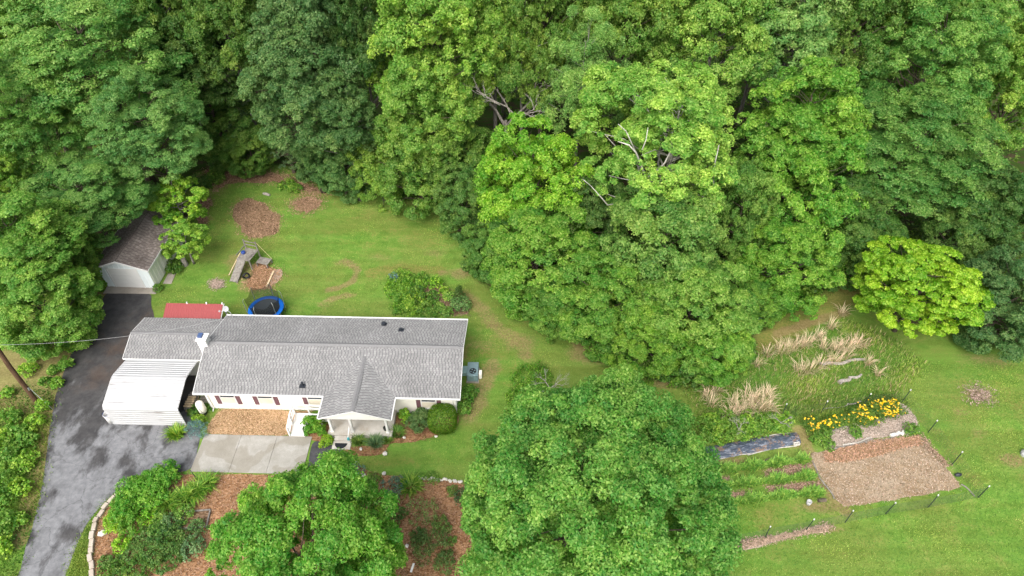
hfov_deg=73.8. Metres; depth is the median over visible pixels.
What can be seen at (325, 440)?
shrub
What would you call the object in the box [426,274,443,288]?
island plant
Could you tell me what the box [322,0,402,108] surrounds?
tree
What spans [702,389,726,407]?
dry grass
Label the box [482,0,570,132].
tree
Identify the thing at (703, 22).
tree
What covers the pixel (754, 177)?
tree
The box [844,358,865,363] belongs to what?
fallen log
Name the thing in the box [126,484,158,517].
fern shrub
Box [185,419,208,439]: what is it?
lavender bush
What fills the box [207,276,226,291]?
leaf patch
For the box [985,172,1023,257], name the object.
tree
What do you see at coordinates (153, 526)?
bed plant
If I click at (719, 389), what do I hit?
dry grass
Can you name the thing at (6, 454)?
verge shrub
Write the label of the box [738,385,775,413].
dry grass
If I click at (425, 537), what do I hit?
bed shrub
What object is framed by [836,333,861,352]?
dry grass
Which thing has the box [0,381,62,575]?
verge grass
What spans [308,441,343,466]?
asphalt walk
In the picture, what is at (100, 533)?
field stone
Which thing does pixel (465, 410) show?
leafy weeds
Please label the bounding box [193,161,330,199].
leaf patch
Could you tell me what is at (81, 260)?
tree
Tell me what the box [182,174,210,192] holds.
verge shrub
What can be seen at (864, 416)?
flowering plant
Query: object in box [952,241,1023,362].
tree
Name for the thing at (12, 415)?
verge shrub
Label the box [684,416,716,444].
weed clump
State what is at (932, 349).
ground
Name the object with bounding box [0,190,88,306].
tree
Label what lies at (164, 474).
fern shrub
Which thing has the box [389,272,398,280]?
purple flower clump
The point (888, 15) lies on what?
tree
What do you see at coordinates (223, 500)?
mulch bed
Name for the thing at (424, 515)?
bed shrub
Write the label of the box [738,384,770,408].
dry grass
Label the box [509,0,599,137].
tree
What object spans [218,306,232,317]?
satellite dish
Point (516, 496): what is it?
tree
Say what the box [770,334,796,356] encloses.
dry grass
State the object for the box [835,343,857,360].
dry grass
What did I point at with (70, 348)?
verge shrub
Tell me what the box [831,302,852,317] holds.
dry grass
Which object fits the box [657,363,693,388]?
edge bush
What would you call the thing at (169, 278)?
doorstep
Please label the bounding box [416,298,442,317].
island plant
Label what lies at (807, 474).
crop row
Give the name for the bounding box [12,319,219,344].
service wire
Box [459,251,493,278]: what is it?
edge bush
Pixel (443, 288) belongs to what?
island plant
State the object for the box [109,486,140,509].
fern shrub
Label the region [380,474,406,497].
bed shrub
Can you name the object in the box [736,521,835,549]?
mulch bed
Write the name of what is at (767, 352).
dry grass
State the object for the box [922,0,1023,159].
tree
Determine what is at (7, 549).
verge shrub
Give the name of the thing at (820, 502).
meadow grass
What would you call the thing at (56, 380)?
verge shrub
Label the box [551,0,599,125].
tree
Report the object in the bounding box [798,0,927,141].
tree
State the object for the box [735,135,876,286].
tree
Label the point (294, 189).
lawn weeds
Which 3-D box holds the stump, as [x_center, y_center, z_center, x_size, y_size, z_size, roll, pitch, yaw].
[-28.006,-2.246,58.280,0.540,0.800,0.533,0,45,0]
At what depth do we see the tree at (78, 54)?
54.26 m
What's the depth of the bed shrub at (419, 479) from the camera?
43.69 m
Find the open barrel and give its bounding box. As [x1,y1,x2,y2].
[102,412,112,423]
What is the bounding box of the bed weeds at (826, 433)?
[820,427,832,439]
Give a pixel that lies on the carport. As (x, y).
(144, 392)
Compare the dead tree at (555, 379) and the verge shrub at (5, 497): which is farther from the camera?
the dead tree at (555, 379)
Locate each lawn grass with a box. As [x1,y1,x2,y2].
[724,359,1023,575]
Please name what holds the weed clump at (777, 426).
on the ground at (932, 349)
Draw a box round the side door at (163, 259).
[159,249,168,266]
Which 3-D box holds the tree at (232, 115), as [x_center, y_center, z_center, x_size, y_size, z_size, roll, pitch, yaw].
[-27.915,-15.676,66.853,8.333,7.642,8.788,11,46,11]
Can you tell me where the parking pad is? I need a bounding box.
[190,434,311,473]
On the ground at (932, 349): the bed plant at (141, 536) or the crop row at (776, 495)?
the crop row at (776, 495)
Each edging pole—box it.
[747,446,795,454]
[829,438,872,449]
[843,437,870,444]
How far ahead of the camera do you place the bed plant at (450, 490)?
43.30 m
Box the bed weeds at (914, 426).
[902,421,920,434]
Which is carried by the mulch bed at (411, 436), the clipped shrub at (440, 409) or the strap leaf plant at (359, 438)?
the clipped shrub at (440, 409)
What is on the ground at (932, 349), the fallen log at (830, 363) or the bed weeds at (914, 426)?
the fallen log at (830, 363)
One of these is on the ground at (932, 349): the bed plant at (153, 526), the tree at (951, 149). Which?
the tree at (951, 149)
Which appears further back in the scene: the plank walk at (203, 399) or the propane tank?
the plank walk at (203, 399)
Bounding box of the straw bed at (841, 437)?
[821,404,918,449]
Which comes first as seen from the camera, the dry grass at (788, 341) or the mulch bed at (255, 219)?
the dry grass at (788, 341)
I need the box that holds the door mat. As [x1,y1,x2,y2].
[335,443,346,448]
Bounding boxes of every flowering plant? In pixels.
[795,414,823,436]
[818,413,841,433]
[831,409,858,425]
[846,402,883,427]
[865,393,909,422]
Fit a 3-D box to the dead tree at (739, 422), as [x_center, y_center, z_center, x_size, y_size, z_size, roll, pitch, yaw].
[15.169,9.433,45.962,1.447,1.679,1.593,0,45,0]
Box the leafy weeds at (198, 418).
[190,414,207,426]
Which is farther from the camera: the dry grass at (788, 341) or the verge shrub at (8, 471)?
the dry grass at (788, 341)
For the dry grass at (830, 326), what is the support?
on the ground at (932, 349)
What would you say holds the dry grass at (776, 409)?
on the ground at (932, 349)
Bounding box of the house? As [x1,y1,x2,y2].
[192,314,467,449]
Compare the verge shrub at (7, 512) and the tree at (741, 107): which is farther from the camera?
the tree at (741, 107)
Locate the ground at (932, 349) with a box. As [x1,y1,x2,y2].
[0,1,1023,575]
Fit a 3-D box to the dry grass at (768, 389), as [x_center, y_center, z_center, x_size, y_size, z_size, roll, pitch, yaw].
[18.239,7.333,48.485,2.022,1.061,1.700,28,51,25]
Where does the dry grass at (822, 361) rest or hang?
on the ground at (932, 349)
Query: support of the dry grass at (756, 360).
on the ground at (932, 349)
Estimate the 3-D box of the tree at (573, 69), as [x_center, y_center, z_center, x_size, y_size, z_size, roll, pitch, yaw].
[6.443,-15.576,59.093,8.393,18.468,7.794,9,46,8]
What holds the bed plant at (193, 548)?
on the mulch bed at (223, 500)
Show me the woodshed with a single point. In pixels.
(190, 310)
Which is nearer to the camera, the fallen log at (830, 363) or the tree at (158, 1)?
the fallen log at (830, 363)
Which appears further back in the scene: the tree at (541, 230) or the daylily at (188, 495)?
the tree at (541, 230)
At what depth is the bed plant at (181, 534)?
40.71 m
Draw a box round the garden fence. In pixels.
[741,389,989,541]
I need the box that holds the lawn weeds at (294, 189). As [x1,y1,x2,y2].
[287,183,302,193]
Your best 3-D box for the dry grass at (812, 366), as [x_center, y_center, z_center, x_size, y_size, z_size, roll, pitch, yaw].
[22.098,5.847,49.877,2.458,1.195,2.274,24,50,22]
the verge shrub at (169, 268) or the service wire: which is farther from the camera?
the verge shrub at (169, 268)
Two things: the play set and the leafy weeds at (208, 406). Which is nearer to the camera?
the leafy weeds at (208, 406)
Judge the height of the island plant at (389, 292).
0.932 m
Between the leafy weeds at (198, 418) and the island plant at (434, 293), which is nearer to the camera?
the leafy weeds at (198, 418)
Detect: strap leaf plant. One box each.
[161,421,187,441]
[349,432,366,448]
[363,431,385,450]
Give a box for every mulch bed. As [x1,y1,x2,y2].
[93,466,474,575]
[206,408,313,435]
[227,196,286,240]
[237,261,287,291]
[307,423,328,440]
[345,413,460,455]
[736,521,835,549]
[823,434,923,463]
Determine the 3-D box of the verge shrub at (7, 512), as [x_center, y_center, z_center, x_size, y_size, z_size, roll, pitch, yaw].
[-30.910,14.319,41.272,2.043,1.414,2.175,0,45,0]
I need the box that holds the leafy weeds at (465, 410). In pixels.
[457,400,472,415]
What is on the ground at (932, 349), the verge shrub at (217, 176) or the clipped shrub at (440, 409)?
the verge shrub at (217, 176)
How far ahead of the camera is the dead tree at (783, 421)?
46.04 m
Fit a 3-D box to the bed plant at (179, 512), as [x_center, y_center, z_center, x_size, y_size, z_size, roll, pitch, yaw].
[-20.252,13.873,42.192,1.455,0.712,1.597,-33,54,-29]
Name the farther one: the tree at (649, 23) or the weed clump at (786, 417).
the tree at (649, 23)
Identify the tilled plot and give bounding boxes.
[809,436,959,506]
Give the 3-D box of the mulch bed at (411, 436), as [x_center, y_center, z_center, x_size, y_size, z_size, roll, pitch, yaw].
[-7.546,9.706,46.800,8.589,0.097,3.010,-14,47,-13]
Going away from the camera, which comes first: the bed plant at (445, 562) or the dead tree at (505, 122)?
the bed plant at (445, 562)
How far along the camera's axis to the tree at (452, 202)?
56.62 m
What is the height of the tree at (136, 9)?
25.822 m
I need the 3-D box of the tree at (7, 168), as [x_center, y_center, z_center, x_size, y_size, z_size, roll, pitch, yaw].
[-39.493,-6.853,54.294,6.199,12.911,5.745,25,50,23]
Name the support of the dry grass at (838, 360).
on the ground at (932, 349)
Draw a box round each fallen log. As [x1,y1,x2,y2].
[819,361,843,365]
[837,378,851,383]
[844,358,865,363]
[848,374,861,378]
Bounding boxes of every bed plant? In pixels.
[96,554,112,568]
[96,560,122,575]
[102,509,126,533]
[107,554,129,574]
[111,535,132,555]
[116,511,144,538]
[118,536,141,566]
[120,551,157,575]
[131,521,165,553]
[132,534,171,565]
[136,506,157,526]
[147,519,170,541]
[149,539,184,575]
[152,511,168,524]
[154,519,196,559]
[159,512,184,535]
[170,503,194,525]
[175,533,205,561]
[185,518,209,534]
[389,515,400,526]
[408,527,425,545]
[429,514,451,533]
[432,548,455,575]
[446,484,458,496]
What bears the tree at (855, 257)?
on the ground at (932, 349)
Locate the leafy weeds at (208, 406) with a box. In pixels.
[199,402,211,413]
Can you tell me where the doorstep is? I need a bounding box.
[163,273,175,283]
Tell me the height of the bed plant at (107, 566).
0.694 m
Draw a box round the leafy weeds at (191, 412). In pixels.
[186,403,198,417]
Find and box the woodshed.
[163,302,226,318]
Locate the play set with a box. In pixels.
[229,239,272,282]
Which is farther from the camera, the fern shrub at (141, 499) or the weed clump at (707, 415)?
the weed clump at (707, 415)
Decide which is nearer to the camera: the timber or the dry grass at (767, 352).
the dry grass at (767, 352)
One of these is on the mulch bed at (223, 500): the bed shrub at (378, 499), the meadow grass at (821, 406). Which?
the bed shrub at (378, 499)
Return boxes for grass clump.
[382,434,394,443]
[389,424,405,438]
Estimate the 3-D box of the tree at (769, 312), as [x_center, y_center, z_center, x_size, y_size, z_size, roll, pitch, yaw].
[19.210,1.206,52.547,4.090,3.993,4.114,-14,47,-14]
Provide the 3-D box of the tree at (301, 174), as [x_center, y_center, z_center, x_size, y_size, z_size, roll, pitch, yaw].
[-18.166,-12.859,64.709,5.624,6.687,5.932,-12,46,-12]
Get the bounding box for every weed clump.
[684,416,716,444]
[697,412,722,435]
[702,417,733,446]
[715,408,737,430]
[716,414,743,442]
[731,427,750,440]
[736,414,759,441]
[739,407,764,427]
[750,412,775,438]
[763,411,785,432]
[777,410,795,424]
[777,421,791,434]
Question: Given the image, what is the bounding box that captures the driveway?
[18,294,199,575]
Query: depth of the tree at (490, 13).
55.71 m
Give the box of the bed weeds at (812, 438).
[808,432,823,445]
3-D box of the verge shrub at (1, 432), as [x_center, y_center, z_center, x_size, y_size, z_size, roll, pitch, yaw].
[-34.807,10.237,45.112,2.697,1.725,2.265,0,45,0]
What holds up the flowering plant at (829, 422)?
on the ground at (932, 349)
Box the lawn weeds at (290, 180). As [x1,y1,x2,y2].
[277,177,295,191]
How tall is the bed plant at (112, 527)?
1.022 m
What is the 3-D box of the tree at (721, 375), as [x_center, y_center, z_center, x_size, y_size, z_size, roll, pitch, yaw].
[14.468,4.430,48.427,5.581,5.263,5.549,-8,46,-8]
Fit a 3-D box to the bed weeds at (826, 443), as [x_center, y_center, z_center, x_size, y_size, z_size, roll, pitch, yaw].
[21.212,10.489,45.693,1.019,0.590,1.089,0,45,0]
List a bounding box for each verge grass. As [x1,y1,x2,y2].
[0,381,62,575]
[63,467,180,575]
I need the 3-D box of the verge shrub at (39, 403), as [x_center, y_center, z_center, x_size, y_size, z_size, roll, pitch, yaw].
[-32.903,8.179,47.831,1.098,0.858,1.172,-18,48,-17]
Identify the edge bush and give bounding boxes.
[383,188,412,202]
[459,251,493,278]
[616,348,636,363]
[637,351,679,381]
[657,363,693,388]
[674,356,712,391]
[718,358,751,381]
[745,340,759,366]
[790,285,814,313]
[801,269,838,294]
[838,264,857,277]
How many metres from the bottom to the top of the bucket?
0.464 m
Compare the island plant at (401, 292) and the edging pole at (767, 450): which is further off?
the island plant at (401, 292)
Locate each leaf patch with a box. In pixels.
[189,196,214,225]
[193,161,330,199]
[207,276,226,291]
[282,192,328,216]
[416,282,472,317]
[730,488,751,497]
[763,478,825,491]
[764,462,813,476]
[920,432,952,469]
[957,379,999,406]
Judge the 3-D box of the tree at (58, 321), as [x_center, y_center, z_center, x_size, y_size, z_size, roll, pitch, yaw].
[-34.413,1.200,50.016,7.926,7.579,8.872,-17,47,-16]
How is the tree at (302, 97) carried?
on the ground at (932, 349)
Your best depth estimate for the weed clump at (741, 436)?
45.95 m
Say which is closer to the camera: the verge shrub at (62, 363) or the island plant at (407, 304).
the verge shrub at (62, 363)
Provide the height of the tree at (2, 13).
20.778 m
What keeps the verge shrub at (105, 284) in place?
on the ground at (932, 349)
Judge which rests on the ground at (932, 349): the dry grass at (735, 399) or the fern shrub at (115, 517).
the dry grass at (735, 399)
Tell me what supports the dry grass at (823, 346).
on the ground at (932, 349)
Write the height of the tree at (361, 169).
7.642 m
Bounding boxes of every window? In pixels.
[219,396,238,404]
[257,396,275,405]
[307,398,321,406]
[421,400,435,408]
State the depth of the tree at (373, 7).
63.19 m
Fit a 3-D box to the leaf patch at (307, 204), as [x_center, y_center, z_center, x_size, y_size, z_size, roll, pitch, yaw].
[-19.449,-7.882,64.375,4.464,0.200,4.079,0,45,0]
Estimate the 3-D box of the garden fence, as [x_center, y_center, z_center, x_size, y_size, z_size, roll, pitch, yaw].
[20.279,11.105,44.360,17.427,1.563,8.093,-8,45,-7]
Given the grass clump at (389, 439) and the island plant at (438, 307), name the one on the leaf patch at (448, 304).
the island plant at (438, 307)
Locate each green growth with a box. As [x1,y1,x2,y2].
[504,386,524,404]
[509,359,553,392]
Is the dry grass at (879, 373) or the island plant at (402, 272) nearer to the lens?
the dry grass at (879, 373)
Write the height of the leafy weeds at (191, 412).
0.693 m
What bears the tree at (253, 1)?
on the ground at (932, 349)
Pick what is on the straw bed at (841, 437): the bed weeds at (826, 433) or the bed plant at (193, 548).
the bed weeds at (826, 433)
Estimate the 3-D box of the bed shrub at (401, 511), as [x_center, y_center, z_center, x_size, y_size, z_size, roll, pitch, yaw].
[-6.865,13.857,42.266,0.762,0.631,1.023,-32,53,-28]
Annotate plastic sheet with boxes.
[693,432,800,459]
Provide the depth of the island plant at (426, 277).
57.05 m
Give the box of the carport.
[102,359,198,425]
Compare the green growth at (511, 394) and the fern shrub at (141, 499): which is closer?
the fern shrub at (141, 499)
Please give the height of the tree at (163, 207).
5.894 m
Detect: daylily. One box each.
[150,485,182,515]
[163,478,197,511]
[179,476,213,505]
[187,469,221,502]
[392,466,428,499]
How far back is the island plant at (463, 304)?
54.38 m
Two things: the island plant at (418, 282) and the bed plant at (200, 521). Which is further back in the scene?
the island plant at (418, 282)
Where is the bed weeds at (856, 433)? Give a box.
[848,424,863,439]
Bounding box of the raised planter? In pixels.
[182,509,210,529]
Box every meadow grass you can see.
[674,315,930,428]
[719,444,973,539]
[777,387,916,427]
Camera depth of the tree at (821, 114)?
52.20 m
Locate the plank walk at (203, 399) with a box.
[200,396,208,403]
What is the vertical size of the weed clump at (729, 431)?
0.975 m
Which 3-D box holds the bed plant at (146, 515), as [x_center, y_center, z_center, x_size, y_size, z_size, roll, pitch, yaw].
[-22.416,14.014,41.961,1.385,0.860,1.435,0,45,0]
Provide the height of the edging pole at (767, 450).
0.090 m
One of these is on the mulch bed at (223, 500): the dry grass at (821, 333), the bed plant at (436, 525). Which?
the bed plant at (436, 525)
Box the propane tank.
[195,400,206,414]
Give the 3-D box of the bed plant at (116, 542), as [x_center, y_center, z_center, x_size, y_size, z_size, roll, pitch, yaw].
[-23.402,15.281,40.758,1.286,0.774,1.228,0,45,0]
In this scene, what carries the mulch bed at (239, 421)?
on the ground at (932, 349)
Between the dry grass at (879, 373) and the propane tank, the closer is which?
the propane tank
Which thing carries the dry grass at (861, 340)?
on the ground at (932, 349)
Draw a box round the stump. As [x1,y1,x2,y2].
[181,257,188,266]
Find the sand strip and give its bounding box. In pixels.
[270,269,282,284]
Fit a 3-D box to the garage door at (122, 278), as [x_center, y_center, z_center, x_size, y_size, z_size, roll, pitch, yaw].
[-31.564,-0.761,55.859,2.350,2.020,0.033,2,45,2]
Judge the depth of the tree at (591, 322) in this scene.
48.42 m
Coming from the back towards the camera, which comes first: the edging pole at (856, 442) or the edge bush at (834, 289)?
the edge bush at (834, 289)
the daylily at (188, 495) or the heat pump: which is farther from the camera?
the heat pump
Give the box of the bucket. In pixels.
[806,499,811,505]
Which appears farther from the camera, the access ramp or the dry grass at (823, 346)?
the dry grass at (823, 346)
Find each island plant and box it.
[383,277,410,299]
[387,267,416,285]
[389,294,414,315]
[392,279,417,303]
[398,287,432,316]
[408,283,425,302]
[414,270,429,284]
[414,279,427,288]
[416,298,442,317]
[421,289,440,305]
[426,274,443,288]
[434,301,446,313]
[438,286,448,294]
[442,289,456,301]
[442,306,453,316]
[449,295,471,311]
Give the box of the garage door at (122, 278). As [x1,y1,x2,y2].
[107,269,143,287]
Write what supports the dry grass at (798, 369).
on the ground at (932, 349)
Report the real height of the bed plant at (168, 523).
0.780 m
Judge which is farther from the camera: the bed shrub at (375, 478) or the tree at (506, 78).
the tree at (506, 78)
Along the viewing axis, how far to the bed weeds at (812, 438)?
45.83 m
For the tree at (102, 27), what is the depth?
65.12 m
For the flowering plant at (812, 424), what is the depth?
46.44 m
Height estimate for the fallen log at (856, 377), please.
0.213 m
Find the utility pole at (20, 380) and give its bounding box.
[0,349,51,408]
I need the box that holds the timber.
[267,271,274,283]
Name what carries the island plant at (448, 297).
on the ground at (932, 349)
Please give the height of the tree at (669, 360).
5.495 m
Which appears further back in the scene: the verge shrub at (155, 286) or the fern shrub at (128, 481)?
the verge shrub at (155, 286)
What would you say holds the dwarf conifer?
on the ground at (932, 349)
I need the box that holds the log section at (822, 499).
[817,498,826,502]
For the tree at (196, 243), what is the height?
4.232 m
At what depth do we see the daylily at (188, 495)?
43.03 m
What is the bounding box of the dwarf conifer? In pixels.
[452,285,465,298]
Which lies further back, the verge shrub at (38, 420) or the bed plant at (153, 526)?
the verge shrub at (38, 420)
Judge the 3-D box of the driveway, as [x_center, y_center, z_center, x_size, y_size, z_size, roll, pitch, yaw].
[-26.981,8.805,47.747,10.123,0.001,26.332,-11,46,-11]
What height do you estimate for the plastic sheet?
0.256 m
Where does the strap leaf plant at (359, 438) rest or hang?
on the ground at (932, 349)
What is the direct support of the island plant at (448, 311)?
on the leaf patch at (448, 304)
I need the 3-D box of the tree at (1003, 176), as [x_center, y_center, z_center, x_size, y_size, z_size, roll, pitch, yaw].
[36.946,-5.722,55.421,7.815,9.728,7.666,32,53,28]
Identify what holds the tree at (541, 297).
on the ground at (932, 349)
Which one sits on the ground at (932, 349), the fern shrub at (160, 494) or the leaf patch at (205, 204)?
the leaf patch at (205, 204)
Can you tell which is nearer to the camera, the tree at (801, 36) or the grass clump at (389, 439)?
the grass clump at (389, 439)
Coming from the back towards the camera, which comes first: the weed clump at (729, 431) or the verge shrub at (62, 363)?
the verge shrub at (62, 363)
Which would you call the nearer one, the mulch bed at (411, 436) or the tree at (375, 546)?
the tree at (375, 546)
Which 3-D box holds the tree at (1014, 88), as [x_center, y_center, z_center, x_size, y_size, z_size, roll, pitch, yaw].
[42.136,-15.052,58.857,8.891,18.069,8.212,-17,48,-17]
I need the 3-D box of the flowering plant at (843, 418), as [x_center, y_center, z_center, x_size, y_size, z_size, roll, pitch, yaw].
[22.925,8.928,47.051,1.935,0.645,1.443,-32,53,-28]
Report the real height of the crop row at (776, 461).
0.731 m
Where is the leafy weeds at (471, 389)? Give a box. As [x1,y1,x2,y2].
[461,384,479,403]
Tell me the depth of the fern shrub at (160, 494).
42.43 m
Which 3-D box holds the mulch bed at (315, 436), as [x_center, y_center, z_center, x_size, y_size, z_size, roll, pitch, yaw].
[-13.224,9.859,46.684,1.746,0.001,1.478,0,45,0]
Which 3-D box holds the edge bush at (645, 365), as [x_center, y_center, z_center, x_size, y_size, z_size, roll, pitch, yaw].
[10.660,5.457,49.914,2.920,1.797,3.170,-20,48,-19]
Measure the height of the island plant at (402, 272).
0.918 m
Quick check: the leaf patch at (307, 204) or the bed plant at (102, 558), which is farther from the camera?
the leaf patch at (307, 204)
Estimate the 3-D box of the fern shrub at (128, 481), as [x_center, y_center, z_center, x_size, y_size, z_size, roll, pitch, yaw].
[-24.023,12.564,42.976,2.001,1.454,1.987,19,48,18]
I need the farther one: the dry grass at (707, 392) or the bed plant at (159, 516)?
the dry grass at (707, 392)
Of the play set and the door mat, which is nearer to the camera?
the door mat
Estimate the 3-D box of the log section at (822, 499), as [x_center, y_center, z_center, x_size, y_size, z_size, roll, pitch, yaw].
[19.541,13.379,43.020,0.502,0.236,0.233,-4,45,-4]
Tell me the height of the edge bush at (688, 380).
2.115 m
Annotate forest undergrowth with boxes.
[1,0,1023,348]
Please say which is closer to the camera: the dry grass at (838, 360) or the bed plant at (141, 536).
the bed plant at (141, 536)
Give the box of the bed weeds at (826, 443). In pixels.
[821,437,835,452]
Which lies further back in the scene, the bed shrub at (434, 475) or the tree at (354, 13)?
the tree at (354, 13)
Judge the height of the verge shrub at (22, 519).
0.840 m
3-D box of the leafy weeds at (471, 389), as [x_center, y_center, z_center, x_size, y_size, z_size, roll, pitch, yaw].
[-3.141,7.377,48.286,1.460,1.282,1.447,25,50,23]
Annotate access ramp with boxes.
[286,404,330,435]
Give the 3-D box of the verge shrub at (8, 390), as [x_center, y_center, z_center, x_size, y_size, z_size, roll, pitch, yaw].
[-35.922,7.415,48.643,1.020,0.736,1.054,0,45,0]
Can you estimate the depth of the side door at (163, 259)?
57.47 m
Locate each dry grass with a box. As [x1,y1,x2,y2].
[693,385,719,401]
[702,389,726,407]
[709,385,727,395]
[719,402,741,420]
[723,387,751,408]
[728,395,751,415]
[732,394,764,417]
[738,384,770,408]
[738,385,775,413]
[743,396,777,418]
[747,381,779,407]
[752,353,767,371]
[754,381,778,398]
[759,342,780,357]
[760,391,783,413]
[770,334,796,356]
[781,332,802,352]
[791,354,815,376]
[792,331,820,347]
[793,333,812,348]
[799,355,830,376]
[810,326,826,340]
[813,350,834,369]
[817,337,836,351]
[822,313,840,329]
[823,351,848,366]
[826,335,849,353]
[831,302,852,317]
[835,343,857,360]
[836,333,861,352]
[842,331,868,349]
[855,331,871,346]
[862,352,878,368]
[872,365,890,377]
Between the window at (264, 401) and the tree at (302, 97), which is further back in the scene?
the tree at (302, 97)
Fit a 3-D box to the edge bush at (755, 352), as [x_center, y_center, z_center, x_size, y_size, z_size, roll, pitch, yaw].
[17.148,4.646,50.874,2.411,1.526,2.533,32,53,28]
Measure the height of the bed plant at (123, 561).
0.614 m
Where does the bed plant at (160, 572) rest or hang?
on the mulch bed at (223, 500)
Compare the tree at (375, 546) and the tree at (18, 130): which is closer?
the tree at (375, 546)
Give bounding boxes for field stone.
[97,530,106,536]
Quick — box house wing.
[122,317,222,375]
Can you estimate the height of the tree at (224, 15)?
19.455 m
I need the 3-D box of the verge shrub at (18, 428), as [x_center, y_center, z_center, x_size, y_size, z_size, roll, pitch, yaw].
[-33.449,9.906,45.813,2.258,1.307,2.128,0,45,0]
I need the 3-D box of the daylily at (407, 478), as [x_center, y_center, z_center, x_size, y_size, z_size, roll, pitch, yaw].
[-6.626,12.536,43.419,2.715,0.866,2.623,-9,46,-9]
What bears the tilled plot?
on the ground at (932, 349)
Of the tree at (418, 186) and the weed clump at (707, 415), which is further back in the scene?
the tree at (418, 186)
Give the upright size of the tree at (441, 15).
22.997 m
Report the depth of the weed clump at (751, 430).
46.21 m
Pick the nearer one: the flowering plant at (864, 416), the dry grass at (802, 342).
the flowering plant at (864, 416)
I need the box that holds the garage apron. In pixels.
[103,286,157,293]
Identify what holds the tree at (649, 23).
on the ground at (932, 349)
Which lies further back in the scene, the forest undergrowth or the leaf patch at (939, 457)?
the forest undergrowth
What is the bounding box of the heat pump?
[462,362,479,382]
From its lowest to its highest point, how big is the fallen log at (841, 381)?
0.298 m
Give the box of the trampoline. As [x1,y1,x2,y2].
[242,283,285,314]
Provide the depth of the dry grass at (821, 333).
52.41 m
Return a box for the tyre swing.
[242,272,249,278]
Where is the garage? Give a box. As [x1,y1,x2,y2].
[97,210,182,287]
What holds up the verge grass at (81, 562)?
on the ground at (932, 349)
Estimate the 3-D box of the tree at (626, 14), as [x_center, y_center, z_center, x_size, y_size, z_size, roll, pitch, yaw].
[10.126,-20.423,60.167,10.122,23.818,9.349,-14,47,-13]
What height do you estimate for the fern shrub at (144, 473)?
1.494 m
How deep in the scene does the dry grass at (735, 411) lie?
47.26 m
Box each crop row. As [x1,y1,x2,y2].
[719,449,811,476]
[720,466,818,489]
[726,483,826,507]
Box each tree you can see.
[0,0,67,152]
[0,0,200,186]
[0,53,94,183]
[0,142,58,201]
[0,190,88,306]
[0,257,105,362]
[5,3,92,109]
[17,150,159,247]
[18,206,103,298]
[52,1,143,92]
[81,64,212,216]
[112,0,215,125]
[127,0,189,42]
[146,173,209,225]
[157,9,248,135]
[158,219,211,264]
[177,0,261,124]
[178,89,266,171]
[204,447,408,575]
[218,124,280,178]
[236,8,361,192]
[245,0,272,82]
[255,0,372,88]
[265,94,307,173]
[289,120,351,186]
[301,64,379,200]
[301,122,373,203]
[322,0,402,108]
[340,0,412,104]
[345,131,407,212]
[363,0,501,166]
[363,103,472,219]
[379,46,476,203]
[420,106,492,208]
[432,162,493,243]
[441,0,533,131]
[454,36,560,159]
[454,363,744,575]
[459,211,515,284]
[472,111,596,266]
[479,198,605,330]
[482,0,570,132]
[501,69,505,118]
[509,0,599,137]
[521,274,582,343]
[533,369,568,391]
[539,5,636,167]
[543,250,656,361]
[547,169,628,273]
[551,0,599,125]
[568,0,686,158]
[569,58,740,249]
[598,178,726,301]
[601,301,695,386]
[606,15,669,60]
[637,0,785,104]
[640,249,762,383]
[681,306,755,387]
[706,157,787,263]
[718,0,853,157]
[729,417,748,434]
[732,55,873,201]
[734,0,782,125]
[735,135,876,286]
[735,213,846,321]
[738,276,790,328]
[767,413,792,425]
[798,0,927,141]
[803,158,908,267]
[829,218,911,291]
[832,82,1012,221]
[850,234,996,338]
[851,0,1021,178]
[859,0,966,88]
[917,157,1023,244]
[918,190,1002,264]
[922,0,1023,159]
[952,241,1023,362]
[969,16,1023,156]
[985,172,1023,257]
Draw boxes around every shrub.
[0,385,14,398]
[0,406,23,425]
[0,422,30,449]
[0,427,9,447]
[0,439,24,471]
[0,464,18,498]
[0,484,18,514]
[0,508,21,540]
[0,532,14,559]
[6,476,34,498]
[7,448,40,475]
[8,510,31,530]
[13,431,41,450]
[16,362,39,378]
[22,412,46,432]
[34,397,52,411]
[37,376,52,387]
[46,364,59,375]
[49,376,64,389]
[57,355,75,371]
[62,340,80,353]
[68,275,107,302]
[68,299,88,314]
[107,496,139,526]
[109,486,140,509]
[114,474,145,499]
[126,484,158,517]
[129,469,166,495]
[140,481,170,507]
[144,459,177,494]
[152,284,162,291]
[155,459,182,486]
[165,259,183,274]
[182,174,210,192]
[201,168,225,188]
[300,411,326,436]
[318,434,332,447]
[354,463,365,475]
[367,470,382,482]
[370,489,386,507]
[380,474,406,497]
[395,505,409,519]
[398,407,410,423]
[404,496,438,531]
[405,406,434,433]
[408,472,426,487]
[409,528,452,566]
[424,470,439,484]
[427,403,457,434]
[447,535,457,546]
[454,487,466,507]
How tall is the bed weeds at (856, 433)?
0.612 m
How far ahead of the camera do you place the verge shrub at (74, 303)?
53.87 m
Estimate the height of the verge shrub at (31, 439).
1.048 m
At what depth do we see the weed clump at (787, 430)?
46.31 m
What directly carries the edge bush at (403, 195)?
on the ground at (932, 349)
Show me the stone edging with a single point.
(91, 538)
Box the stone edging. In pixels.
[87,490,120,575]
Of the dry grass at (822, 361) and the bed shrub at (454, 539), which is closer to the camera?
the bed shrub at (454, 539)
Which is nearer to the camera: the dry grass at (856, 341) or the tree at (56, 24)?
the dry grass at (856, 341)
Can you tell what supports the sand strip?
on the mulch bed at (259, 278)

